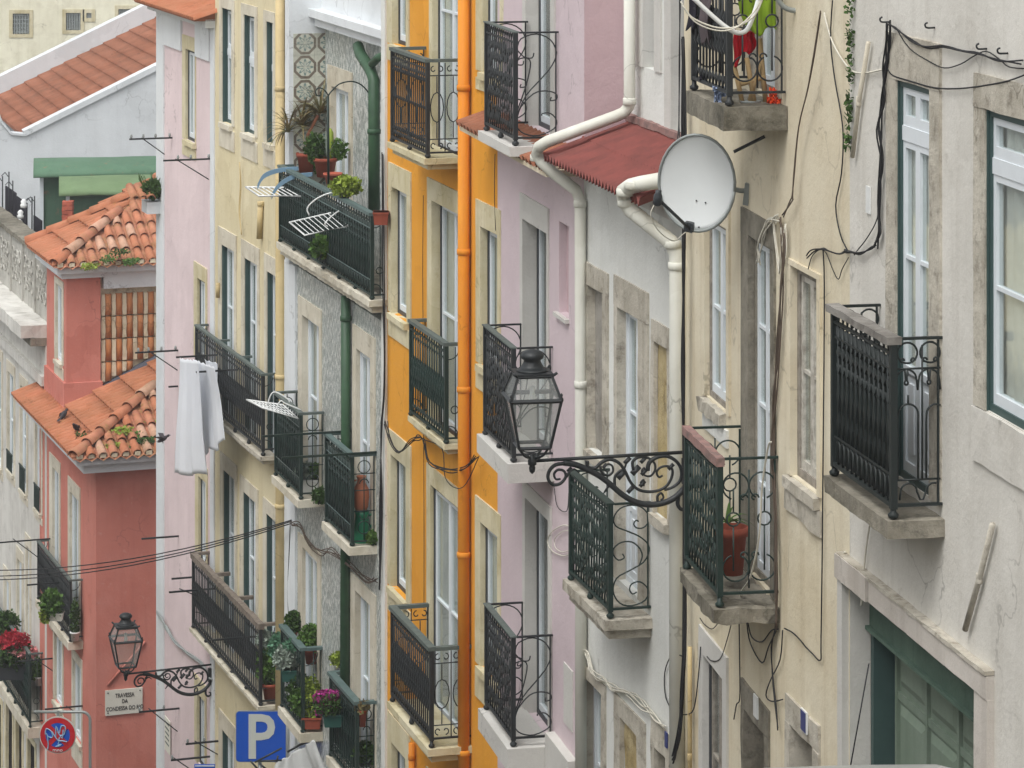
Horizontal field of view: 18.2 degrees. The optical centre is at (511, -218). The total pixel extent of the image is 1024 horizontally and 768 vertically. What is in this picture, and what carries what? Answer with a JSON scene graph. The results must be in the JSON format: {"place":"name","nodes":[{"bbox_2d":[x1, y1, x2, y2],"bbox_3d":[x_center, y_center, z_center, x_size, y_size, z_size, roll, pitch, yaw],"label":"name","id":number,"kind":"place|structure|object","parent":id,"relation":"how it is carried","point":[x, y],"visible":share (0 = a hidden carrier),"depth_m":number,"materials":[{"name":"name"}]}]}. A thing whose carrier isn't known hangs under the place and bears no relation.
{"place":"outdoors","nodes":[
{"label":"outdoors","id":0,"kind":"place"},
{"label":"street","id":1,"kind":"structure","parent":0,"visible":0},
{"bbox_2d":[0,206,46,767],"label":"old white house","id":2,"kind":"structure","parent":1,"relation":"on","point":[23,315],"depth_m":61.74,"materials":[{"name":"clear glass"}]},
{"bbox_2d":[5,359,14,486],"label":"window","id":3,"kind":"structure","parent":2,"relation":"in","point":[10,368],"depth_m":63.27,"materials":[{"name":"beige glass"}]},
{"bbox_2d":[0,628,37,679],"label":"potted plant","id":4,"kind":"object","parent":2,"relation":"on","point":[12,644],"visible":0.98,"depth_m":60.17,"materials":[{"name":"pink plant"}]},
{"bbox_2d":[16,544,23,632],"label":"window","id":5,"kind":"structure","parent":2,"relation":"in","point":[19,554],"depth_m":62.26,"materials":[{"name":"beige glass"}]},
{"bbox_2d":[0,172,41,231],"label":"terrace fence","id":6,"kind":"object","parent":2,"relation":"on","point":[12,203],"visible":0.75,"depth_m":68.27,"materials":[{"name":"black metal"}]},
{"bbox_2d":[18,373,27,506],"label":"window","id":7,"kind":"structure","parent":2,"relation":"in","point":[23,417],"depth_m":61.88,"materials":[{"name":"beige glass"}]},
{"bbox_2d":[25,532,30,643],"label":"window","id":8,"kind":"structure","parent":2,"relation":"in","point":[27,543],"depth_m":61.34,"materials":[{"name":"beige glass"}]},
{"bbox_2d":[32,422,42,525],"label":"window","id":9,"kind":"structure","parent":2,"relation":"in","point":[36,509],"depth_m":60.31,"materials":[{"name":"beige glass"}]},
{"bbox_2d":[33,156,155,229],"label":"pergola","id":10,"kind":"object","parent":2,"relation":"on","point":[48,172],"depth_m":67.31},
{"bbox_2d":[59,174,152,213],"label":"garden shed","id":11,"kind":"structure","parent":2,"relation":"on","point":[84,193],"depth_m":65.73,"materials":[{"name":"paint"}]},
{"bbox_2d":[34,710,91,767],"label":"no parking sign","id":12,"kind":"object","parent":1,"relation":"on","point":[57,733],"visible":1,"depth_m":47.50,"materials":[{"name":"metal"}]},
{"bbox_2d":[0,0,139,73],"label":"cream block","id":13,"kind":"structure","parent":1,"relation":"on","point":[29,29],"depth_m":125.00,"materials":[{"name":"paint"}]},
{"bbox_2d":[9,10,32,37],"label":"window","id":14,"kind":"structure","parent":13,"relation":"in","point":[23,19],"depth_m":124.97,"materials":[{"name":"beige glass"}]},
{"bbox_2d":[62,9,83,33],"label":"window","id":15,"kind":"structure","parent":13,"relation":"in","point":[75,23],"depth_m":124.97,"materials":[{"name":"beige glass"}]},
{"bbox_2d":[0,4,155,228],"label":"white gable house","id":16,"kind":"structure","parent":1,"relation":"on","point":[91,92],"depth_m":76.83,"materials":[{"name":"paint"}]},
{"bbox_2d":[11,173,155,767],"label":"salmon house","id":17,"kind":"structure","parent":1,"relation":"on","point":[99,379],"depth_m":57.01,"materials":[{"name":"paint"}]},
{"bbox_2d":[37,587,64,623],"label":"potted plant","id":18,"kind":"object","parent":17,"relation":"on","point":[51,604],"visible":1,"depth_m":54.36,"materials":[{"name":"green plant"}]},
{"bbox_2d":[49,452,60,640],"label":"window","id":19,"kind":"structure","parent":17,"relation":"in","point":[54,465],"depth_m":58.73,"materials":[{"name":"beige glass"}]},
{"bbox_2d":[51,631,63,716],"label":"window","id":20,"kind":"structure","parent":17,"relation":"in","point":[58,647],"depth_m":58.50,"materials":[{"name":"beige glass"}]},
{"bbox_2d":[53,275,63,380],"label":"window","id":21,"kind":"structure","parent":17,"relation":"in","point":[58,284],"depth_m":58.39,"materials":[{"name":"beige glass"}]},
{"bbox_2d":[68,475,80,637],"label":"window","id":22,"kind":"structure","parent":17,"relation":"in","point":[74,491],"depth_m":57.12,"materials":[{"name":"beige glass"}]},
{"bbox_2d":[71,650,82,767],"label":"window","id":23,"kind":"structure","parent":17,"relation":"in","point":[76,662],"depth_m":56.83,"materials":[{"name":"beige glass"}]},
{"bbox_2d":[105,687,142,715],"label":"street name plate","id":24,"kind":"object","parent":17,"relation":"attached to","point":[124,701],"visible":0.99,"depth_m":55.12,"materials":[{"name":"stone"}]},
{"bbox_2d":[125,0,216,767],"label":"pale pink house","id":25,"kind":"structure","parent":1,"relation":"on","point":[182,207],"depth_m":47.19,"materials":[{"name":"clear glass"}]},
{"bbox_2d":[108,612,211,696],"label":"street lamp","id":26,"kind":"object","parent":25,"relation":"attached to","point":[125,623],"visible":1,"depth_m":45.03,"materials":[{"name":"black metal"}]},
{"bbox_2d":[182,34,196,160],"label":"window","id":27,"kind":"structure","parent":25,"relation":"in","point":[189,148],"depth_m":46.90,"materials":[{"name":"beige glass"}]},
{"bbox_2d":[193,261,207,357],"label":"window","id":28,"kind":"structure","parent":25,"relation":"in","point":[199,271],"depth_m":46.14,"materials":[{"name":"beige glass"}]},
{"bbox_2d":[194,673,206,763],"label":"window","id":29,"kind":"structure","parent":25,"relation":"in","point":[200,701],"depth_m":46.17,"materials":[{"name":"beige glass"}]},
{"bbox_2d":[195,469,207,563],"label":"window","id":30,"kind":"structure","parent":25,"relation":"in","point":[201,480],"depth_m":46.09,"materials":[{"name":"beige glass"}]},
{"bbox_2d":[189,0,284,767],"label":"pale yellow house","id":31,"kind":"structure","parent":1,"relation":"on","point":[246,600],"depth_m":43.38,"materials":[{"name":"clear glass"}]},
{"bbox_2d":[176,354,216,357],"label":"laundry bar","id":32,"kind":"object","parent":31,"relation":"attached to","point":[189,356],"visible":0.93,"depth_m":44.83,"materials":[{"name":"black metal"}]},
{"bbox_2d":[175,358,207,475],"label":"bed sheet","id":33,"kind":"object","parent":32,"relation":"hanging from","point":[190,458],"visible":1,"depth_m":44.05,"materials":[{"name":"white fabric"}]},
{"bbox_2d":[196,369,235,372],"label":"laundry bar","id":34,"kind":"object","parent":31,"relation":"attached to","point":[222,370],"visible":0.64,"depth_m":43.70,"materials":[{"name":"black metal"}]},
{"bbox_2d":[193,359,224,454],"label":"bed sheet","id":35,"kind":"object","parent":34,"relation":"hanging from","point":[213,426],"visible":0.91,"depth_m":43.56,"materials":[{"name":"white fabric"}]},
{"bbox_2d":[218,0,234,152],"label":"window","id":36,"kind":"structure","parent":31,"relation":"in","point":[226,7],"depth_m":44.63,"materials":[{"name":"beige glass"}]},
{"bbox_2d":[218,226,236,418],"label":"window","id":37,"kind":"structure","parent":31,"relation":"in","point":[227,241],"depth_m":44.67,"materials":[{"name":"beige glass"}]},
{"bbox_2d":[218,708,236,767],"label":"window","id":38,"kind":"structure","parent":31,"relation":"in","point":[226,729],"depth_m":44.64,"materials":[{"name":"beige glass"}]},
{"bbox_2d":[220,451,237,657],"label":"window","id":39,"kind":"structure","parent":31,"relation":"in","point":[228,469],"depth_m":44.56,"materials":[{"name":"beige glass"}]},
{"bbox_2d":[239,3,257,162],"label":"window","id":40,"kind":"structure","parent":31,"relation":"in","point":[249,13],"depth_m":43.39,"materials":[{"name":"beige glass"}]},
{"bbox_2d":[239,474,258,676],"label":"window","id":41,"kind":"structure","parent":31,"relation":"in","point":[249,494],"depth_m":43.43,"materials":[{"name":"beige glass"}]},
{"bbox_2d":[241,238,259,441],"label":"window","id":42,"kind":"structure","parent":31,"relation":"in","point":[250,254],"depth_m":43.37,"materials":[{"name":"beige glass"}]},
{"bbox_2d":[255,628,274,699],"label":"potted plant","id":43,"kind":"object","parent":31,"relation":"on","point":[269,692],"visible":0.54,"depth_m":41.59,"materials":[{"name":"green plant"}]},
{"bbox_2d":[262,10,274,169],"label":"window","id":44,"kind":"structure","parent":31,"relation":"in","point":[268,16],"depth_m":42.22,"materials":[{"name":"beige glass"}]},
{"bbox_2d":[263,496,274,631],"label":"window","id":45,"kind":"structure","parent":31,"relation":"in","point":[268,508],"depth_m":42.22,"materials":[{"name":"beige glass"}]},
{"bbox_2d":[264,252,274,452],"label":"window","id":46,"kind":"structure","parent":31,"relation":"in","point":[269,261],"depth_m":42.19,"materials":[{"name":"beige glass"}]},
{"bbox_2d":[236,710,285,767],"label":"parking sign","id":47,"kind":"object","parent":1,"relation":"on","point":[260,734],"visible":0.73,"depth_m":40.85,"materials":[{"name":"metal"}]},
{"bbox_2d":[271,0,387,767],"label":"tiled house","id":48,"kind":"structure","parent":1,"relation":"on","point":[333,345],"depth_m":38.78,"materials":[{"name":"grey tile"}]},
{"bbox_2d":[245,166,312,199],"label":"drying rack","id":49,"kind":"object","parent":48,"relation":"attached to","point":[283,181],"visible":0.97,"depth_m":40.08,"materials":[{"name":"white plastic"}]},
{"bbox_2d":[271,637,296,681],"bbox_3d":[-2.793,10.862,39.685,0.410,0.532,0.340,0,0,0],"label":"potted plant","id":50,"kind":"object","parent":48,"relation":"on","point":[285,662],"visible":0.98,"depth_m":39.60,"materials":[{"name":"plant"}]},
{"bbox_2d":[264,77,333,173],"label":"potted plant","id":51,"kind":"object","parent":48,"relation":"on","point":[305,165],"visible":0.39,"depth_m":40.73,"materials":[{"name":"green plant"}]},
{"bbox_2d":[274,740,325,767],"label":"plastic sheet","id":52,"kind":"object","parent":48,"relation":"attached to","point":[308,756],"visible":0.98,"depth_m":38.39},
{"bbox_2d":[290,673,321,728],"bbox_3d":[-2.512,11.275,39.306,0.436,0.656,0.259,0,0,0],"label":"potted plant","id":53,"kind":"object","parent":48,"relation":"on","point":[312,721],"visible":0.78,"depth_m":39.26,"materials":[{"name":"green plant"}]},
{"bbox_2d":[296,623,316,664],"bbox_3d":[-2.484,10.656,39.637,0.367,0.510,0.332,0,0,0],"label":"potted plant","id":54,"kind":"object","parent":48,"relation":"on","point":[308,635],"visible":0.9,"depth_m":39.58,"materials":[{"name":"green plant"}]},
{"bbox_2d":[298,532,320,729],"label":"window","id":55,"kind":"structure","parent":48,"relation":"in","point":[309,562],"depth_m":40.21,"materials":[{"name":"beige glass"}]},
{"bbox_2d":[298,295,321,486],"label":"window","id":56,"kind":"structure","parent":48,"relation":"in","point":[309,315],"depth_m":40.28,"materials":[{"name":"beige glass"}]},
{"bbox_2d":[308,233,330,259],"bbox_3d":[-2.263,5.560,38.348,0.376,0.316,0.339,0,0,0],"label":"potted plant","id":57,"kind":"object","parent":48,"relation":"on","point":[319,245],"visible":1,"depth_m":38.27,"materials":[{"name":"green plant"}]},
{"bbox_2d":[302,128,349,177],"bbox_3d":[-2.270,4.566,39.524,0.646,0.618,0.558,0,0,-29],"label":"potted plant","id":58,"kind":"object","parent":48,"relation":"on","point":[315,149],"visible":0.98,"depth_m":39.52,"materials":[{"name":"green plant"}]},
{"bbox_2d":[311,689,341,727],"bbox_3d":[-2.140,10.836,37.527,0.482,0.439,0.396,0,0,0],"label":"potted plant","id":59,"kind":"object","parent":48,"relation":"on","point":[326,705],"visible":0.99,"depth_m":37.45,"materials":[{"name":"green plant"}]},
{"bbox_2d":[327,64,352,211],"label":"window","id":60,"kind":"structure","parent":48,"relation":"in","point":[341,98],"depth_m":40.36,"materials":[{"name":"beige glass"}]},
{"bbox_2d":[327,173,363,197],"bbox_3d":[-1.954,4.727,37.539,0.393,0.293,0.369,0,0,26],"label":"potted plant","id":61,"kind":"object","parent":48,"relation":"on","point":[345,186],"visible":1,"depth_m":37.46,"materials":[{"name":"green plant"}]},
{"bbox_2d":[354,510,370,543],"bbox_3d":[-1.724,8.586,36.883,0.212,0.384,0.212,0,0,45],"label":"plastic jug","id":62,"kind":"object","parent":48,"relation":"on","point":[357,534],"visible":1,"depth_m":36.81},
{"bbox_2d":[354,475,368,510],"bbox_3d":[-1.742,8.188,36.883,0.201,0.398,0.192,0,0,0],"label":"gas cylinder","id":63,"kind":"object","parent":62,"relation":"on","point":[358,500],"visible":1,"depth_m":36.82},
{"bbox_2d":[350,571,376,767],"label":"window","id":64,"kind":"structure","parent":48,"relation":"in","point":[363,602],"depth_m":37.59,"materials":[{"name":"beige glass"}]},
{"bbox_2d":[352,324,375,531],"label":"window","id":65,"kind":"structure","parent":48,"relation":"in","point":[363,344],"depth_m":37.51,"materials":[{"name":"beige glass"}]},
{"bbox_2d":[379,152,385,589],"bbox_3d":[-1.470,6.676,36.226,0.031,4.981,0.250,0,0,-17],"label":"cable","id":66,"kind":"object","parent":48,"relation":"attached to","point":[383,402],"visible":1,"depth_m":36.20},
{"bbox_2d":[386,0,503,767],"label":"orange house","id":67,"kind":"structure","parent":1,"relation":"on","point":[443,585],"depth_m":33.67,"materials":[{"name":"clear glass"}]},
{"bbox_2d":[387,0,409,61],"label":"window","id":68,"kind":"structure","parent":67,"relation":"in","point":[398,11],"depth_m":35.95,"materials":[{"name":"beige glass"}]},
{"bbox_2d":[387,710,409,767],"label":"window","id":69,"kind":"structure","parent":67,"relation":"in","point":[398,740],"depth_m":35.92,"materials":[{"name":"beige glass"}]},
{"bbox_2d":[386,162,411,348],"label":"window","id":70,"kind":"structure","parent":67,"relation":"in","point":[399,178],"depth_m":35.93,"materials":[{"name":"clear glass"}]},
{"bbox_2d":[386,428,411,619],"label":"window","id":71,"kind":"structure","parent":67,"relation":"in","point":[399,466],"depth_m":35.97,"materials":[{"name":"clear glass"}]},
{"bbox_2d":[426,462,457,729],"bbox_3d":[-0.623,8.625,33.593,0.129,2.626,1.772,0,0,-16],"label":"window","id":72,"kind":"structure","parent":67,"relation":"in","point":[441,498],"depth_m":34.12,"materials":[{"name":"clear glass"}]},
{"bbox_2d":[427,177,457,436],"bbox_3d":[-0.593,5.554,33.587,0.184,2.634,1.744,0,0,-16],"label":"window","id":73,"kind":"structure","parent":67,"relation":"in","point":[442,200],"depth_m":34.17,"materials":[{"name":"clear glass"}]},
{"bbox_2d":[429,0,457,154],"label":"window","id":74,"kind":"structure","parent":67,"relation":"in","point":[443,14],"depth_m":34.12,"materials":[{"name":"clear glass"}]},
{"bbox_2d":[475,199,500,391],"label":"window","id":75,"kind":"structure","parent":67,"relation":"in","point":[488,240],"depth_m":32.28,"materials":[{"name":"clear glass"}]},
{"bbox_2d":[475,495,500,706],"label":"window","id":76,"kind":"structure","parent":67,"relation":"in","point":[487,520],"depth_m":32.26,"materials":[{"name":"clear glass"}]},
{"bbox_2d":[475,0,503,90],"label":"window","id":77,"kind":"structure","parent":67,"relation":"in","point":[486,10],"depth_m":32.20,"materials":[{"name":"clear glass"}]},
{"bbox_2d":[456,0,626,767],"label":"lilac house","id":78,"kind":"structure","parent":1,"relation":"on","point":[558,65],"depth_m":29.63,"materials":[{"name":"paint"}]},
{"bbox_2d":[519,192,548,457],"bbox_3d":[0.311,5.104,30.062,0.234,2.369,1.214,0,0,-12],"label":"window","id":79,"kind":"structure","parent":78,"relation":"in","point":[534,216],"depth_m":30.51,"materials":[{"name":"clear glass"}]},
{"bbox_2d":[522,483,551,731],"bbox_3d":[0.319,7.740,29.951,0.204,2.198,1.205,0,0,-12],"label":"window","id":80,"kind":"structure","parent":78,"relation":"in","point":[536,512],"depth_m":30.40,"materials":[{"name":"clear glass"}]},
{"bbox_2d":[522,0,555,133],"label":"window","id":81,"kind":"structure","parent":78,"relation":"in","point":[540,15],"depth_m":30.37,"materials":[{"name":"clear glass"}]},
{"bbox_2d":[563,662,572,732],"bbox_3d":[0.509,8.191,28.680,0.022,0.541,0.342,0,0,-12],"label":"meter cover","id":82,"kind":"object","parent":78,"relation":"attached to","point":[568,697],"visible":1,"depth_m":28.65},
{"bbox_2d":[530,0,684,767],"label":"white cottage","id":83,"kind":"structure","parent":1,"relation":"on","point":[622,586],"depth_m":26.89,"materials":[{"name":"paint"}]},
{"bbox_2d":[586,666,606,767],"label":"window","id":84,"kind":"structure","parent":83,"relation":"in","point":[596,713],"depth_m":28.06,"materials":[{"name":"clear glass"}]},
{"bbox_2d":[583,650,665,726],"bbox_3d":[0.901,7.498,26.813,0.047,0.442,2.675,0,0,-13],"label":"cable","id":85,"kind":"object","parent":83,"relation":"attached to","point":[620,690],"visible":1,"depth_m":26.62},
{"bbox_2d":[613,274,648,605],"bbox_3d":[1.057,5.439,26.588,0.169,2.565,1.065,0,0,-13],"label":"window","id":86,"kind":"structure","parent":83,"relation":"in","point":[630,302],"depth_m":26.92,"materials":[{"name":"beige glass"}]},
{"bbox_2d":[635,0,661,72],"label":"window","id":87,"kind":"structure","parent":83,"relation":"in","point":[648,13],"depth_m":27.77,"materials":[{"name":"white glass"}]},
{"bbox_2d":[664,0,683,131],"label":"window","id":88,"kind":"structure","parent":83,"relation":"in","point":[671,7],"depth_m":26.92,"materials":[{"name":"glass"}]},
{"bbox_2d":[672,36,686,763],"bbox_3d":[1.295,4.861,24.919,0.062,5.779,0.424,0,0,-11],"label":"cable","id":89,"kind":"object","parent":83,"relation":"attached to","point":[684,592],"visible":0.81,"depth_m":24.76,"materials":[{"name":"rubber"}]},
{"bbox_2d":[680,0,870,767],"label":"cream house","id":90,"kind":"structure","parent":1,"relation":"on","point":[732,289],"depth_m":22.02,"materials":[{"name":"paint"}]},
{"bbox_2d":[501,349,681,510],"bbox_3d":[0.668,5.009,24.738,1.464,1.289,0.427,0,0,-9],"label":"street lamp","id":91,"kind":"object","parent":90,"relation":"attached to","point":[532,367],"visible":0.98,"depth_m":24.73,"materials":[{"name":"black metal"}]},
{"bbox_2d":[653,133,748,232],"bbox_3d":[1.246,2.871,22.884,0.826,0.725,0.486,0,0,-31],"label":"satellite dish","id":92,"kind":"object","parent":90,"relation":"attached to","point":[696,190],"visible":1,"depth_m":22.95,"materials":[{"name":"grey paint"}]},
{"bbox_2d":[698,624,728,767],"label":"window","id":93,"kind":"structure","parent":90,"relation":"in","point":[713,683],"depth_m":24.27,"materials":[{"name":"grey wood"}]},
{"bbox_2d":[701,211,730,416],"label":"window","id":94,"kind":"structure","parent":90,"relation":"in","point":[716,242],"depth_m":24.21,"materials":[{"name":"grey wood"}]},
{"bbox_2d":[715,502,755,576],"bbox_3d":[1.555,5.321,22.532,0.351,0.498,0.234,0,0,0],"label":"potted plant","id":95,"kind":"object","parent":90,"relation":"on","point":[740,532],"visible":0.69,"depth_m":22.46,"materials":[{"name":"red plant"}]},
{"bbox_2d":[733,29,755,66],"bbox_3d":[1.605,1.831,22.088,0.169,0.263,0.054,0,0,-13],"label":"shirt","id":96,"kind":"object","parent":90,"relation":"hanging from","point":[749,42],"visible":0.8,"depth_m":22.08,"materials":[{"name":"red fabric"}]},
{"bbox_2d":[733,38,767,101],"bbox_3d":[1.641,1.996,22.086,0.257,0.457,0.055,0,0,-8],"label":"wooden trestle","id":97,"kind":"object","parent":90,"relation":"on","point":[752,85],"visible":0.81,"depth_m":22.08,"materials":[{"name":"brown wood"}]},
{"bbox_2d":[738,0,775,35],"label":"towel","id":98,"kind":"object","parent":90,"relation":"hanging from","point":[764,11],"visible":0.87,"depth_m":22.00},
{"bbox_2d":[740,206,775,599],"bbox_3d":[1.795,4.346,22.589,0.142,2.584,1.013,0,0,-9],"label":"window","id":99,"kind":"structure","parent":90,"relation":"in","point":[758,283],"depth_m":22.81,"materials":[{"name":"wood"}]},
{"bbox_2d":[748,2,781,98],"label":"window","id":100,"kind":"structure","parent":90,"relation":"in","point":[766,37],"depth_m":22.32,"materials":[{"name":"grey wood"}]},
{"bbox_2d":[771,217,785,629],"bbox_3d":[1.821,4.390,21.889,0.031,2.850,0.377,0,0,-9],"label":"cable","id":101,"kind":"object","parent":90,"relation":"attached to","point":[778,345],"visible":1,"depth_m":21.93,"materials":[{"name":"rubber"}]},
{"bbox_2d":[782,11,820,217],"bbox_3d":[1.919,2.216,21.234,0.022,1.477,1.036,0,0,-9],"label":"cable","id":102,"kind":"object","parent":90,"relation":"attached to","point":[811,69],"visible":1,"depth_m":21.18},
{"bbox_2d":[786,258,821,497],"bbox_3d":[2.009,3.960,21.383,0.140,1.465,0.789,0,0,-11],"label":"window","id":103,"kind":"structure","parent":90,"relation":"in","point":[804,285],"depth_m":21.60,"materials":[{"name":"grey wood"}]},
{"bbox_2d":[784,250,824,660],"bbox_3d":[1.945,4.402,21.330,0.011,2.721,0.947,0,0,-11],"label":"cable","id":104,"kind":"object","parent":90,"relation":"attached to","point":[822,475],"visible":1,"depth_m":20.90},
{"bbox_2d":[777,663,949,767],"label":"parked car","id":105,"kind":"object","parent":1,"relation":"on","point":[894,766],"visible":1,"depth_m":14.42,"materials":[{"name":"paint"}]},
{"bbox_2d":[824,0,1023,767],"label":"white house","id":106,"kind":"structure","parent":1,"relation":"on","point":[927,407],"depth_m":18.66,"materials":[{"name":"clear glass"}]},
{"bbox_2d":[842,0,855,151],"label":"creeper","id":107,"kind":"object","parent":106,"relation":"attached to","point":[849,108],"visible":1,"depth_m":20.30,"materials":[{"name":"green plant"}]},
{"bbox_2d":[873,20,890,248],"bbox_3d":[2.274,2.159,19.594,0.047,1.442,0.438,0,0,-6],"label":"cable","id":108,"kind":"object","parent":106,"relation":"attached to","point":[879,129],"visible":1,"depth_m":19.64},
{"bbox_2d":[885,31,941,501],"bbox_3d":[2.439,2.862,19.115,0.118,2.687,1.023,0,0,-11],"label":"window","id":109,"kind":"structure","parent":106,"relation":"in","point":[913,261],"depth_m":19.15,"materials":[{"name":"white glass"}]},
{"bbox_2d":[865,603,973,767],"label":"garage door","id":110,"kind":"structure","parent":106,"relation":"in","point":[922,712],"depth_m":19.90,"materials":[{"name":"wood"}]},
{"bbox_2d":[973,72,1023,429],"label":"window","id":111,"kind":"structure","parent":106,"relation":"in","point":[998,109],"depth_m":17.78,"materials":[{"name":"white glass"}]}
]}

